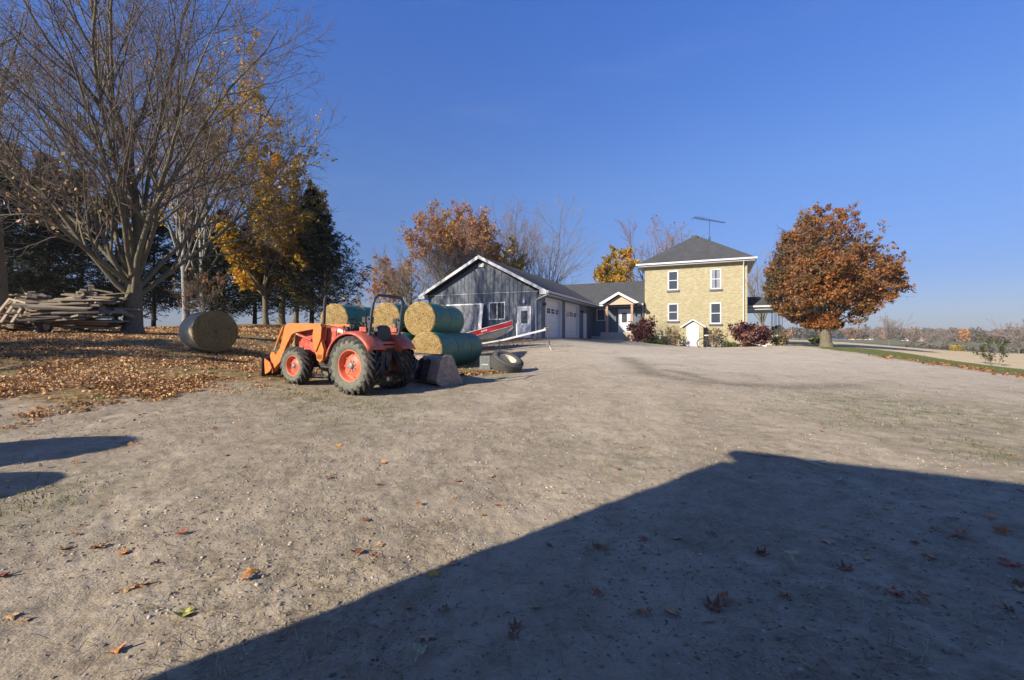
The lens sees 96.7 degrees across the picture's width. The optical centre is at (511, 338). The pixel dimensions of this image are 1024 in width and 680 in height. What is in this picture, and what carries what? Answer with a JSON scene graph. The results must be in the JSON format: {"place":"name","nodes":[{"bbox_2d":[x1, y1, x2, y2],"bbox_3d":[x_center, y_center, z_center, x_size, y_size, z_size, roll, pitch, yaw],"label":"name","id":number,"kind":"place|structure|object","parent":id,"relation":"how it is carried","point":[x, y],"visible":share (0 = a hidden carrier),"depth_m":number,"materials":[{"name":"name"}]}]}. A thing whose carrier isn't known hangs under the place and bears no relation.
{"place":"outdoors","nodes":[
{"label":"outdoors","id":0,"kind":"place"},
{"bbox_2d":[0,324,527,409],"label":"leafy lawn","id":1,"kind":"structure","parent":0,"point":[24,400],"depth_m":12.09,"materials":[{"name":"brown plant"}]},
{"bbox_2d":[0,298,26,322],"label":"wooden rack","id":2,"kind":"object","parent":1,"relation":"on","point":[10,308],"visible":1,"depth_m":16.25,"materials":[{"name":"grey wood"}]},
{"bbox_2d":[0,311,34,330],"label":"slab wood pile","id":3,"kind":"object","parent":1,"relation":"on","point":[15,326],"visible":0.4,"depth_m":17.51,"materials":[{"name":"grey wood"}]},
{"bbox_2d":[0,165,56,291],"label":"spruce tree","id":4,"kind":"object","parent":1,"relation":"on","point":[11,237],"visible":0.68,"depth_m":28.53,"materials":[{"name":"green plant"}]},
{"bbox_2d":[5,291,56,330],"bbox_3d":[-19.596,-1.048,18.642,2.276,1.738,1.658,0,-1,28],"label":"slab wood pile","id":5,"kind":"object","parent":1,"relation":"on","point":[31,297],"visible":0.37,"depth_m":18.16,"materials":[{"name":"grey wood"}]},
{"bbox_2d":[0,142,84,309],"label":"spruce tree","id":6,"kind":"object","parent":1,"relation":"on","point":[12,290],"visible":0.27,"depth_m":30.18,"materials":[{"name":"green plant"}]},
{"bbox_2d":[0,0,90,326],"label":"bare maple tree","id":7,"kind":"object","parent":1,"relation":"on","point":[4,295],"visible":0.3,"depth_m":20.89,"materials":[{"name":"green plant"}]},
{"bbox_2d":[13,216,98,298],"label":"spruce tree","id":8,"kind":"object","parent":1,"relation":"on","point":[70,275],"visible":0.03,"depth_m":45.35,"materials":[{"name":"green plant"}]},
{"bbox_2d":[3,154,112,294],"bbox_3d":[-33.494,-7.084,32.980,7.143,12.673,7.832,0,0,-22],"label":"spruce tree","id":9,"kind":"object","parent":1,"relation":"on","point":[67,244],"visible":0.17,"depth_m":32.50,"materials":[{"name":"green plant"}]},
{"bbox_2d":[6,169,147,297],"bbox_3d":[-33.444,-7.146,35.118,9.000,12.652,9.391,0,0,-25],"label":"spruce tree","id":10,"kind":"object","parent":1,"relation":"on","point":[75,258],"visible":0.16,"depth_m":34.89,"materials":[{"name":"green plant"}]},
{"bbox_2d":[34,317,121,332],"bbox_3d":[-16.608,-0.466,17.423,2.200,0.700,1.300,0,0,-15],"label":"farm wagon","id":11,"kind":"object","parent":1,"relation":"on","point":[39,327],"visible":0.56,"depth_m":17.21,"materials":[{"name":"wood"}]},
{"bbox_2d":[11,302,98,325],"bbox_3d":[-16.897,-0.893,17.025,2.510,0.880,1.440,-4,1,-22],"label":"slab wood pile","id":12,"kind":"object","parent":11,"relation":"on","point":[62,313],"visible":0.98,"depth_m":16.75,"materials":[{"name":"wood"}]},
{"bbox_2d":[33,285,142,332],"bbox_3d":[-16.873,-1.077,18.477,3.078,2.163,2.581,0,0,-14],"label":"slab wood pile","id":13,"kind":"object","parent":1,"relation":"on","point":[113,308],"visible":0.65,"depth_m":17.91,"materials":[{"name":"grey wood"}]},
{"bbox_2d":[59,193,166,318],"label":"spruce tree","id":14,"kind":"object","parent":1,"relation":"on","point":[114,289],"visible":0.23,"depth_m":33.28,"materials":[{"name":"green plant"}]},
{"bbox_2d":[100,225,189,321],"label":"spruce tree","id":15,"kind":"object","parent":1,"relation":"on","point":[149,309],"visible":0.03,"depth_m":44.15,"materials":[{"name":"green plant"}]},
{"bbox_2d":[103,201,196,325],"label":"spruce tree","id":16,"kind":"object","parent":1,"relation":"on","point":[160,230],"visible":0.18,"depth_m":37.88,"materials":[{"name":"green plant"}]},
{"bbox_2d":[0,0,343,333],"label":"bare maple tree","id":17,"kind":"object","parent":1,"relation":"on","point":[136,238],"visible":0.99,"depth_m":17.71,"materials":[{"name":"brown plant"}]},
{"bbox_2d":[145,203,232,314],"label":"spruce tree","id":18,"kind":"object","parent":1,"relation":"on","point":[169,263],"visible":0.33,"depth_m":36.42,"materials":[{"name":"green plant"}]},
{"bbox_2d":[163,267,230,313],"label":"young tree","id":19,"kind":"object","parent":1,"relation":"on","point":[193,287],"visible":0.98,"depth_m":26.82,"materials":[{"name":"brown plant"}]},
{"bbox_2d":[109,77,285,320],"bbox_3d":[-20.629,-8.851,29.712,12.301,16.801,9.813,0,0,28],"label":"birch tree","id":20,"kind":"object","parent":1,"relation":"on","point":[184,268],"visible":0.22,"depth_m":28.97,"materials":[{"name":"brown plant"}]},
{"bbox_2d":[158,216,241,320],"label":"spruce tree","id":21,"kind":"object","parent":1,"relation":"on","point":[219,266],"visible":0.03,"depth_m":44.64,"materials":[{"name":"green plant"}]},
{"bbox_2d":[74,28,337,311],"bbox_3d":[-20.705,-11.120,34.407,15.357,20.925,13.016,0,0,10],"label":"birch tree","id":22,"kind":"object","parent":1,"relation":"on","point":[240,121],"visible":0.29,"depth_m":33.70,"materials":[{"name":"brown plant"}]},
{"bbox_2d":[179,311,237,351],"bbox_3d":[-10.451,-0.240,15.670,1.430,1.436,1.520,0,0,39],"label":"round bale","id":23,"kind":"object","parent":1,"relation":"on","point":[212,331],"visible":0.99,"depth_m":15.22},
{"bbox_2d":[160,208,261,317],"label":"spruce tree","id":24,"kind":"object","parent":1,"relation":"on","point":[224,301],"visible":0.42,"depth_m":34.36,"materials":[{"name":"green plant"}]},
{"bbox_2d":[205,208,292,323],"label":"spruce tree","id":25,"kind":"object","parent":1,"relation":"on","point":[254,314],"visible":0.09,"depth_m":36.82,"materials":[{"name":"green plant"}]},
{"bbox_2d":[208,140,319,324],"bbox_3d":[-16.489,-6.861,31.072,6.965,12.515,6.584,0,0,-29],"label":"golden tree","id":26,"kind":"object","parent":1,"relation":"on","point":[247,277],"visible":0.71,"depth_m":30.14,"materials":[{"name":"yellow plant"}]},
{"bbox_2d":[216,201,316,311],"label":"spruce tree","id":27,"kind":"object","parent":1,"relation":"on","point":[257,299],"visible":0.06,"depth_m":35.01,"materials":[{"name":"green plant"}]},
{"bbox_2d":[218,162,330,323],"bbox_3d":[-18.237,-8.070,36.063,7.778,14.569,8.902,0,0,8],"label":"bare tree","id":28,"kind":"object","parent":1,"relation":"on","point":[281,318],"visible":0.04,"depth_m":35.72,"materials":[{"name":"orange plant"}]},
{"bbox_2d":[258,153,337,322],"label":"golden tree","id":29,"kind":"object","parent":1,"relation":"on","point":[323,195],"visible":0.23,"depth_m":32.74,"materials":[{"name":"yellow plant"}]},
{"bbox_2d":[229,187,373,322],"bbox_3d":[-14.824,-6.001,34.089,8.551,10.419,7.194,0,0,5],"label":"spruce tree","id":30,"kind":"object","parent":1,"relation":"on","point":[305,206],"visible":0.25,"depth_m":33.61,"materials":[{"name":"green plant"}]},
{"bbox_2d":[260,212,369,321],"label":"spruce tree","id":31,"kind":"object","parent":1,"relation":"on","point":[318,247],"visible":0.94,"depth_m":31.00,"materials":[{"name":"green plant"}]},
{"bbox_2d":[340,254,418,306],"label":"young maple tree","id":32,"kind":"object","parent":1,"relation":"on","point":[376,289],"visible":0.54,"depth_m":58.84,"materials":[{"name":"orange plant"}]},
{"bbox_2d":[359,240,438,304],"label":"bare tree","id":33,"kind":"object","parent":1,"relation":"on","point":[400,278],"visible":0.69,"depth_m":55.24,"materials":[{"name":"brown plant"}]},
{"bbox_2d":[401,332,414,339],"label":"round bale","id":34,"kind":"object","parent":1,"relation":"on","point":[409,335],"visible":0.09,"depth_m":18.30},
{"bbox_2d":[372,301,408,331],"bbox_3d":[-4.923,-0.775,19.146,1.475,1.428,1.583,0,0,17],"label":"round bale","id":35,"kind":"object","parent":34,"relation":"on","point":[385,313],"visible":0.51,"depth_m":18.46},
{"bbox_2d":[411,331,458,358],"bbox_3d":[-3.110,0.437,18.277,1.519,1.450,1.588,0,0,17],"label":"round bale","id":36,"kind":"object","parent":1,"relation":"on","point":[444,342],"visible":0.59,"depth_m":17.62},
{"bbox_2d":[404,302,450,335],"bbox_3d":[-3.455,-0.775,18.749,1.475,1.428,1.583,0,0,17],"label":"round bale","id":37,"kind":"object","parent":36,"relation":"on","point":[424,317],"visible":0.94,"depth_m":18.10},
{"bbox_2d":[446,332,470,363],"bbox_3d":[-2.688,0.424,19.655,1.475,1.428,1.583,0,0,17],"label":"round bale","id":38,"kind":"object","parent":1,"relation":"on","point":[464,347],"visible":0.37,"depth_m":19.42},
{"bbox_2d":[442,305,463,332],"bbox_3d":[-3.034,-0.775,20.126,1.475,1.428,1.583,0,0,17],"label":"round bale","id":39,"kind":"object","parent":38,"relation":"on","point":[457,321],"visible":0.3,"depth_m":19.86},
{"bbox_2d":[446,303,483,332],"bbox_3d":[-3.490,-1.091,32.373,3.060,2.775,0.100,0,-11,24],"label":"door panel","id":40,"kind":"structure","parent":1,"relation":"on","point":[472,314],"depth_m":32.16,"materials":[{"name":"white paint"}]},
{"bbox_2d":[460,333,481,363],"bbox_3d":[-2.267,0.424,21.032,1.475,1.428,1.583,0,0,17],"label":"round bale","id":41,"kind":"object","parent":1,"relation":"on","point":[476,346],"visible":0.33,"depth_m":20.76},
{"bbox_2d":[0,338,1023,679],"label":"gravel yard","id":42,"kind":"structure","parent":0,"point":[368,436],"depth_m":3.77,"materials":[{"name":"grey gravel"}]},
{"bbox_2d":[173,606,197,616],"bbox_3d":[-1.773,1.481,2.477,0.092,0.037,0.124,0,0,42],"label":"maple leaf","id":43,"kind":"object","parent":42,"relation":"on","point":[188,610],"visible":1,"depth_m":2.48,"materials":[{"name":"yellow plant"}]},
{"bbox_2d":[0,324,543,481],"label":"leaf litter","id":44,"kind":"object","parent":42,"relation":"on","point":[246,358],"visible":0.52,"depth_m":11.95,"materials":[{"name":"brown plant"}]},
{"bbox_2d":[259,293,415,395],"bbox_3d":[-4.425,0.056,11.550,4.340,2.367,1.592,4,2,28],"label":"farm tractor","id":45,"kind":"object","parent":42,"relation":"on","point":[350,358],"visible":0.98,"depth_m":11.09,"materials":[{"name":"metal"}]},
{"bbox_2d":[409,643,427,663],"bbox_3d":[-0.432,1.466,2.144,0.081,0.050,0.123,-3,7,18],"label":"maple leaf","id":46,"kind":"object","parent":42,"relation":"on","point":[417,649],"visible":1,"depth_m":2.13,"materials":[{"name":"plant"}]},
{"bbox_2d":[411,353,462,385],"bbox_3d":[-2.227,0.835,12.548,0.920,0.800,1.990,0,0,-38],"label":"concrete block","id":47,"kind":"object","parent":42,"relation":"on","point":[440,369],"visible":0.74,"depth_m":11.88,"materials":[{"name":"concrete"}]},
{"bbox_2d":[397,196,505,288],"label":"autumn maple tree","id":48,"kind":"object","parent":42,"relation":"on","point":[448,247],"visible":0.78,"depth_m":50.94,"materials":[{"name":"orange plant"}]},
{"bbox_2d":[480,356,491,369],"bbox_3d":[-0.970,0.919,16.964,0.400,0.520,0.385,0,0,8],"label":"concrete block","id":49,"kind":"object","parent":42,"relation":"on","point":[484,362],"depth_m":16.78,"materials":[{"name":"grey concrete"}]},
{"bbox_2d":[455,235,531,271],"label":"golden tree","id":50,"kind":"object","parent":42,"relation":"on","point":[519,265],"visible":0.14,"depth_m":56.71,"materials":[{"name":"orange plant"}]},
{"bbox_2d":[489,351,523,372],"bbox_3d":[-0.187,0.836,15.198,1.105,0.466,1.105,20,20,0],"label":"old tyre","id":51,"kind":"object","parent":42,"relation":"on","point":[503,361],"visible":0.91,"depth_m":14.87,"materials":[{"name":"black rubber"}]},
{"bbox_2d":[464,191,555,275],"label":"bare tree","id":52,"kind":"object","parent":42,"relation":"on","point":[524,243],"visible":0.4,"depth_m":60.73,"materials":[{"name":"brown plant"}]},
{"bbox_2d":[0,373,1023,679],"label":"straw bits","id":53,"kind":"object","parent":42,"relation":"on","point":[828,641],"visible":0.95,"depth_m":2.65,"materials":[{"name":"beige plant"}]},
{"bbox_2d":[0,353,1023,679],"bbox_3d":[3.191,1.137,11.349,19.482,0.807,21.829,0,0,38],"label":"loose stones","id":54,"kind":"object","parent":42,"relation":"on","point":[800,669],"visible":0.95,"depth_m":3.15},
{"bbox_2d":[482,323,550,350],"bbox_3d":[-0.487,0.040,24.632,5.412,1.680,1.944,0,0,8],"label":"frame","id":55,"kind":"object","parent":42,"relation":"on","point":[533,332],"visible":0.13,"depth_m":24.16,"materials":[{"name":"white metal"}]},
{"bbox_2d":[467,320,512,342],"bbox_3d":[-1.967,-0.082,24.944,4.311,0.971,1.623,-11,-2,12],"label":"aluminium boat","id":56,"kind":"object","parent":55,"relation":"on","point":[487,334],"visible":0.49,"depth_m":24.35,"materials":[{"name":"white metal"}]},
{"bbox_2d":[418,255,644,341],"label":"attached garage","id":57,"kind":"structure","parent":42,"relation":"on","point":[527,302],"depth_m":33.42,"materials":[{"name":"wood"}]},
{"bbox_2d":[489,302,504,319],"bbox_3d":[-1.038,-1.900,31.801,1.260,1.240,0.060,0,0,24],"label":"window","id":58,"kind":"structure","parent":57,"relation":"in","point":[497,305],"depth_m":31.78,"materials":[{"name":"white paint"}]},
{"bbox_2d":[517,306,530,337],"bbox_3d":[0.827,-1.090,30.960,1.020,2.140,0.090,0,0,24],"label":"entry door","id":59,"kind":"structure","parent":57,"relation":"in","point":[523,312],"depth_m":30.96,"materials":[{"name":"white paint"}]},
{"bbox_2d":[545,297,561,338],"bbox_3d":[2.905,-1.385,32.946,0.298,2.830,3.740,0,0,24],"label":"overhead door","id":60,"kind":"structure","parent":57,"relation":"in","point":[554,329],"depth_m":33.54,"materials":[{"name":"white paint"}]},
{"bbox_2d":[565,302,578,337],"bbox_3d":[4.817,-1.385,37.240,0.298,2.830,4.020,0,0,24],"label":"overhead door","id":61,"kind":"structure","parent":57,"relation":"in","point":[572,313],"depth_m":37.79,"materials":[{"name":"white paint"}]},
{"bbox_2d":[583,313,586,337],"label":"side door","id":62,"kind":"structure","parent":57,"relation":"in","point":[584,315],"depth_m":40.53,"materials":[{"name":"white paint"}]},
{"bbox_2d":[597,309,605,320],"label":"window","id":63,"kind":"structure","parent":57,"relation":"in","point":[601,313],"depth_m":43.22,"materials":[{"name":"black glass"}]},
{"bbox_2d":[618,309,630,331],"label":"entry door","id":64,"kind":"structure","parent":57,"relation":"in","point":[623,314],"depth_m":42.34,"materials":[{"name":"white paint"}]},
{"bbox_2d":[492,193,609,284],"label":"bare tree","id":65,"kind":"object","parent":42,"relation":"on","point":[550,261],"visible":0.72,"depth_m":62.52,"materials":[{"name":"brown plant"}]},
{"bbox_2d":[592,241,639,282],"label":"golden tree","id":66,"kind":"object","parent":42,"relation":"on","point":[615,272],"visible":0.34,"depth_m":61.88,"materials":[{"name":"yellow plant"}]},
{"bbox_2d":[625,315,657,341],"bbox_3d":[11.181,-0.749,39.058,2.582,2.456,2.704,0,0,0],"label":"purple shrub","id":67,"kind":"object","parent":42,"relation":"on","point":[641,330],"visible":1,"depth_m":38.52,"materials":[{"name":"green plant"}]},
{"bbox_2d":[636,235,782,346],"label":"brick house","id":68,"kind":"structure","parent":42,"relation":"on","point":[695,288],"depth_m":39.59,"materials":[{"name":"brick"}]},
{"bbox_2d":[667,271,678,291],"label":"window","id":69,"kind":"structure","parent":68,"relation":"in","point":[672,275],"depth_m":40.37,"materials":[{"name":"white glass"}]},
{"bbox_2d":[667,303,678,322],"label":"window","id":70,"kind":"structure","parent":68,"relation":"in","point":[672,307],"depth_m":40.37,"materials":[{"name":"white paint"}]},
{"bbox_2d":[709,269,721,290],"bbox_3d":[17.440,-4.991,38.948,1.020,1.877,0.120,0,0,24],"label":"window","id":71,"kind":"structure","parent":68,"relation":"in","point":[715,274],"depth_m":38.99,"materials":[{"name":"white glass"}]},
{"bbox_2d":[709,302,721,325],"bbox_3d":[17.436,-2.056,38.950,1.050,1.968,0.120,0,0,24],"label":"window","id":72,"kind":"structure","parent":68,"relation":"in","point":[715,308],"depth_m":38.99,"materials":[{"name":"white paint"}]},
{"bbox_2d":[697,333,723,347],"bbox_3d":[15.241,0.228,34.954,1.969,1.178,0.571,0,-6,24],"label":"bicycle","id":73,"kind":"object","parent":42,"relation":"on","point":[707,343],"visible":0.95,"depth_m":34.90,"materials":[{"name":"metal"}]},
{"bbox_2d":[703,592,725,611],"bbox_3d":[1.129,1.487,2.551,0.164,0.050,0.119,-11,1,-41],"label":"maple leaf","id":74,"kind":"object","parent":42,"relation":"on","point":[716,605],"visible":1,"depth_m":2.57,"materials":[{"name":"brown plant"}]},
{"bbox_2d":[704,327,728,346],"bbox_3d":[16.542,0.012,36.798,2.159,1.931,1.585,0,0,-30],"label":"faded shrub","id":75,"kind":"object","parent":42,"relation":"on","point":[719,335],"visible":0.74,"depth_m":36.74,"materials":[{"name":"beige plant"}]},
{"bbox_2d":[720,591,734,601],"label":"maple leaf","id":76,"kind":"object","parent":42,"relation":"on","point":[725,596],"visible":0.99,"depth_m":2.62,"materials":[{"name":"brown plant"}]},
{"bbox_2d":[459,338,1023,378],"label":"leaf drift","id":77,"kind":"object","parent":42,"relation":"on","point":[477,372],"visible":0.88,"depth_m":17.36,"materials":[{"name":"brown plant"}]},
{"bbox_2d":[725,319,768,346],"bbox_3d":[18.357,-0.347,35.493,2.654,2.262,2.499,0,0,-19],"label":"purple shrub","id":78,"kind":"object","parent":42,"relation":"on","point":[742,332],"visible":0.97,"depth_m":34.94,"materials":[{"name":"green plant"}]},
{"bbox_2d":[748,325,773,346],"bbox_3d":[19.063,-0.082,35.360,2.383,1.868,2.026,0,0,-37],"label":"purple shrub","id":79,"kind":"object","parent":42,"relation":"on","point":[765,338],"visible":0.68,"depth_m":34.76,"materials":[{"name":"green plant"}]},
{"bbox_2d":[769,333,784,345],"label":"shrub","id":80,"kind":"object","parent":42,"relation":"on","point":[773,339],"visible":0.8,"depth_m":36.07,"materials":[{"name":"green plant"}]},
{"bbox_2d":[776,331,790,345],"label":"shrub","id":81,"kind":"object","parent":42,"relation":"on","point":[784,342],"visible":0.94,"depth_m":35.86,"materials":[{"name":"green plant"}]},
{"bbox_2d":[835,559,853,572],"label":"maple leaf","id":82,"kind":"object","parent":42,"relation":"on","point":[850,568],"visible":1,"depth_m":2.98,"materials":[{"name":"brown plant"}]},
{"bbox_2d":[884,585,904,597],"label":"maple leaf","id":83,"kind":"object","parent":42,"relation":"on","point":[900,593],"visible":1,"depth_m":2.67,"materials":[{"name":"red plant"}]},
{"bbox_2d":[909,590,929,602],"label":"maple leaf","id":84,"kind":"object","parent":42,"relation":"on","point":[919,593],"visible":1,"depth_m":2.63,"materials":[{"name":"brown plant"}]},
{"bbox_2d":[991,526,1012,536],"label":"maple leaf","id":85,"kind":"object","parent":42,"relation":"on","point":[1003,531],"visible":1,"depth_m":3.52,"materials":[{"name":"brown plant"}]},
{"bbox_2d":[996,557,1022,570],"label":"maple leaf","id":86,"kind":"object","parent":42,"relation":"on","point":[1007,562],"visible":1,"depth_m":3.03,"materials":[{"name":"red plant"}]},
{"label":"garden bed","id":87,"kind":"structure","parent":42,"relation":"on","visible":0},
{"bbox_2d":[664,325,682,345],"bbox_3d":[13.560,-0.173,38.268,1.399,1.831,1.999,0,0,31],"label":"faded shrub","id":88,"kind":"object","parent":87,"relation":"on","point":[675,336],"visible":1,"depth_m":38.18,"materials":[{"name":"beige plant"}]},
{"bbox_2d":[0,0,1023,331],"label":"sky","id":89,"kind":"structure","parent":0,"point":[746,115],"materials":[{"name":"blue"}]},
{"bbox_2d":[788,340,1023,368],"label":"field","id":90,"kind":"structure","parent":0,"point":[1013,360],"depth_m":35.71,"materials":[{"name":"beige plant"}]},
{"bbox_2d":[612,211,708,280],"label":"bare tree","id":91,"kind":"object","parent":90,"relation":"on","point":[660,243],"visible":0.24,"depth_m":64.68,"materials":[{"name":"brown plant"}]},
{"bbox_2d":[744,250,771,325],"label":"bare tree","id":92,"kind":"object","parent":90,"relation":"on","point":[762,318],"visible":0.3,"depth_m":74.03,"materials":[{"name":"plant"}]},
{"bbox_2d":[808,335,819,343],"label":"shrub","id":93,"kind":"object","parent":90,"relation":"on","point":[814,340],"visible":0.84,"depth_m":43.70,"materials":[{"name":"green plant"}]},
{"bbox_2d":[972,334,1009,364],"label":"young tree","id":94,"kind":"object","parent":90,"relation":"on","point":[989,359],"visible":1,"depth_m":24.20,"materials":[{"name":"green plant"}]},
{"bbox_2d":[788,338,1023,353],"bbox_3d":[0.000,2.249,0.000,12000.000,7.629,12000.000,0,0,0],"label":"farmland","id":95,"kind":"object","parent":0,"point":[894,342],"visible":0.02,"depth_m":238.08,"materials":[{"name":"green plant"}]},
{"bbox_2d":[862,326,880,341],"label":"bare tree","id":96,"kind":"object","parent":95,"relation":"on","point":[874,333],"visible":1,"depth_m":199.79,"materials":[{"name":"grey plant"}]},
{"bbox_2d":[769,327,1020,340],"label":"distant woods","id":97,"kind":"object","parent":95,"relation":"on","point":[973,330],"visible":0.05,"depth_m":417.83,"materials":[{"name":"grey plant"}]},
{"bbox_2d":[876,313,914,345],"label":"bare tree","id":98,"kind":"object","parent":95,"relation":"on","point":[885,329],"visible":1,"depth_m":127.30,"materials":[{"name":"grey plant"}]},
{"bbox_2d":[776,324,1023,343],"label":"distant trees","id":99,"kind":"object","parent":95,"relation":"on","point":[852,333],"visible":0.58,"depth_m":273.11,"materials":[{"name":"plant"}]},
{"bbox_2d":[906,326,923,345],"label":"bare tree","id":100,"kind":"object","parent":95,"relation":"on","point":[913,337],"visible":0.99,"depth_m":131.75,"materials":[{"name":"grey plant"}]},
{"bbox_2d":[917,342,936,348],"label":"shrub","id":101,"kind":"object","parent":95,"relation":"on","point":[925,345],"visible":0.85,"depth_m":115.22,"materials":[{"name":"grey plant"}]},
{"bbox_2d":[922,328,939,343],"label":"bare tree","id":102,"kind":"object","parent":95,"relation":"on","point":[929,335],"visible":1,"depth_m":149.53,"materials":[{"name":"grey plant"}]},
{"bbox_2d":[937,328,960,343],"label":"bare tree","id":103,"kind":"object","parent":95,"relation":"on","point":[944,337],"visible":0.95,"depth_m":121.46,"materials":[{"name":"grey plant"}]},
{"bbox_2d":[986,318,1023,353],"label":"bare tree","id":104,"kind":"object","parent":95,"relation":"on","point":[1018,334],"visible":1,"depth_m":105.07,"materials":[{"name":"grey plant"}]},
{"bbox_2d":[789,343,1023,375],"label":"grass verge","id":105,"kind":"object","parent":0,"point":[897,354],"depth_m":23.88,"materials":[{"name":"green plant"}]},
{"bbox_2d":[0,327,1023,527],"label":"grass tufts","id":106,"kind":"object","parent":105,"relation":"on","point":[491,412],"visible":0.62,"depth_m":8.53,"materials":[{"name":"plant"}]},
{"bbox_2d":[758,201,916,346],"bbox_3d":[22.567,-4.432,32.098,9.184,10.682,8.658,0,0,0],"label":"round maple tree","id":107,"kind":"object","parent":105,"relation":"on","point":[810,278],"visible":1,"depth_m":30.69,"materials":[{"name":"orange plant"}]},
{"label":"round bale","id":108,"kind":"object","parent":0,"visible":0},
{"bbox_2d":[320,304,366,326],"bbox_3d":[-7.273,-0.775,19.812,1.475,1.428,1.583,0,0,17],"label":"round bale","id":109,"kind":"object","parent":108,"relation":"on","point":[339,314],"visible":0.59,"depth_m":19.16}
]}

